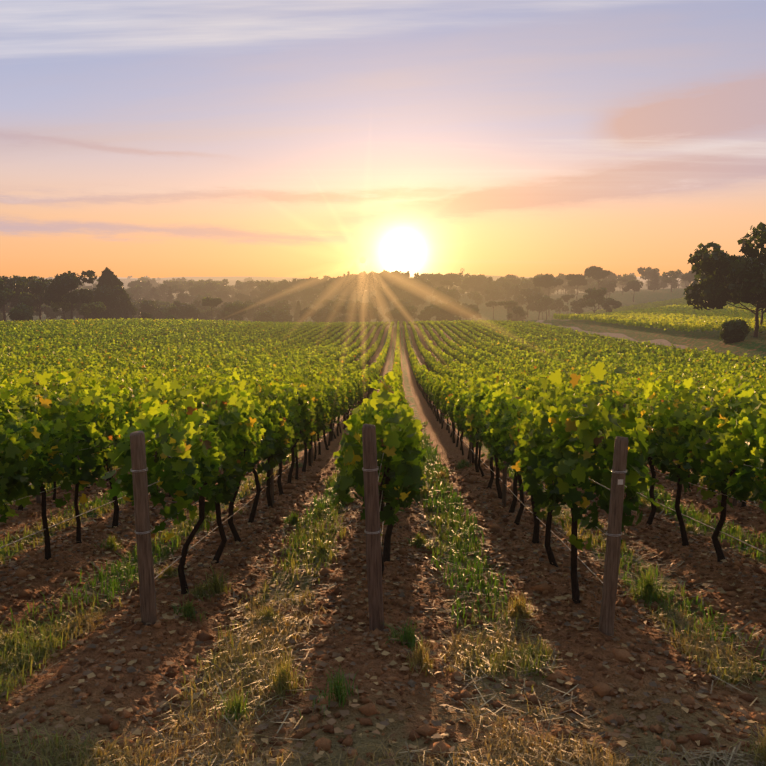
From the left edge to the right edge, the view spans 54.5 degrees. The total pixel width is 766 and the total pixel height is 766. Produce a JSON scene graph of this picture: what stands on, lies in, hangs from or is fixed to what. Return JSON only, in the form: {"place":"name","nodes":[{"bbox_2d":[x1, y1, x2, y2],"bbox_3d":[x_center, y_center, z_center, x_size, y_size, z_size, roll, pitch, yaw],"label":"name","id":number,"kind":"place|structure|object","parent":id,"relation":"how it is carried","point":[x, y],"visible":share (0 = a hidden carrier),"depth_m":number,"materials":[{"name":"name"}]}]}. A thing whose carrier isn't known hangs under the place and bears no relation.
{"place":"outdoors","nodes":[
{"label":"outdoors","id":0,"kind":"place"},
{"bbox_2d":[33,287,621,326],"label":"trees","id":1,"kind":"object","parent":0,"point":[404,310],"materials":[{"name":"green plant"}]},
{"bbox_2d":[19,273,649,298],"bbox_3d":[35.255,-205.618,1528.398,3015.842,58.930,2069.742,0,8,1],"label":"distant trees","id":2,"kind":"object","parent":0,"point":[154,283],"materials":[{"name":"green plant"}]},
{"bbox_2d":[8,266,696,314],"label":"hill trees","id":3,"kind":"object","parent":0,"point":[417,287],"materials":[{"name":"green plant"}]},
{"bbox_2d":[0,275,765,765],"bbox_3d":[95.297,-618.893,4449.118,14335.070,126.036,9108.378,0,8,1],"label":"ground","id":4,"kind":"structure","parent":0,"point":[698,339],"depth_m":7.49,"materials":[{"name":"brown soil"}]},
{"bbox_2d":[0,270,175,321],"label":"trees","id":5,"kind":"object","parent":4,"relation":"on","point":[54,292],"materials":[{"name":"green plant"}]},
{"bbox_2d":[83,267,137,319],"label":"conifer tree","id":6,"kind":"object","parent":4,"relation":"on","point":[126,309],"visible":0.5,"depth_m":331.70,"materials":[{"name":"green plant"}]},
{"bbox_2d":[0,298,354,321],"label":"trees","id":7,"kind":"object","parent":4,"relation":"on","point":[300,315],"materials":[{"name":"green plant"}]},
{"bbox_2d":[17,357,745,603],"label":"grapevine trunks","id":8,"kind":"object","parent":4,"relation":"on","point":[535,539],"visible":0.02,"depth_m":10.80,"materials":[{"name":"brown plant"}]},
{"bbox_2d":[0,362,765,551],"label":"vine leaves","id":9,"kind":"object","parent":4,"relation":"on","point":[547,433],"visible":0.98,"depth_m":9.23,"materials":[{"name":"green plant"}]},
{"bbox_2d":[0,421,765,765],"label":"grass","id":10,"kind":"structure","parent":4,"relation":"on","point":[734,671],"depth_m":6.90,"materials":[{"name":"green plant"}]},
{"bbox_2d":[0,317,765,431],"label":"vine leaves","id":11,"kind":"object","parent":4,"relation":"on","point":[262,354],"visible":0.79,"depth_m":99.87,"materials":[{"name":"green plant"}]},
{"bbox_2d":[0,455,765,765],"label":"soil clods","id":12,"kind":"object","parent":4,"relation":"on","point":[602,689],"visible":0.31,"depth_m":7.96,"materials":[{"name":"brown soil"}]},
{"bbox_2d":[0,473,765,765],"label":"dry straw and leaves","id":13,"kind":"object","parent":4,"relation":"on","point":[383,724],"visible":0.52,"depth_m":7.09,"materials":[{"name":"beige plant"}]},
{"bbox_2d":[31,372,741,636],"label":"posts","id":14,"kind":"object","parent":4,"relation":"on","point":[147,592],"visible":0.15,"depth_m":7.01,"materials":[{"name":"brown wood"}]},
{"bbox_2d":[0,385,765,582],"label":"wires","id":15,"kind":"object","parent":14,"relation":"attached to","point":[606,533],"visible":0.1,"depth_m":9.22,"materials":[{"name":"silver metal"}]},
{"bbox_2d":[618,479,622,484],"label":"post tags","id":16,"kind":"object","parent":14,"relation":"attached to","point":[620,481],"visible":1,"depth_m":6.92,"materials":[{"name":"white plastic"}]},
{"bbox_2d":[507,266,642,321],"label":"pine trees","id":17,"kind":"object","parent":4,"relation":"on","point":[594,272],"materials":[{"name":"green plant"}]},
{"bbox_2d":[553,297,765,331],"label":"distant vineyard","id":18,"kind":"object","parent":4,"relation":"on","point":[677,314],"depth_m":236.53,"materials":[{"name":"green plant"}]},
{"bbox_2d":[683,222,765,343],"bbox_3d":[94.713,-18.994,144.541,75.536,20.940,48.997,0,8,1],"label":"oak tree","id":19,"kind":"object","parent":4,"relation":"on","point":[742,277],"depth_m":137.76,"materials":[{"name":"green plant"}]},
{"bbox_2d":[0,0,765,277],"label":"sky","id":20,"kind":"structure","parent":0,"point":[139,138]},
{"bbox_2d":[520,272,704,294],"bbox_3d":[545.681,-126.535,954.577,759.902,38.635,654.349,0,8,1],"label":"trees","id":21,"kind":"object","parent":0,"point":[682,284],"materials":[{"name":"green plant"}]},
{"bbox_2d":[535,320,690,349],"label":"dirt road","id":22,"kind":"structure","parent":0,"point":[655,341],"depth_m":173.35,"materials":[{"name":"brown soil"}]}
]}

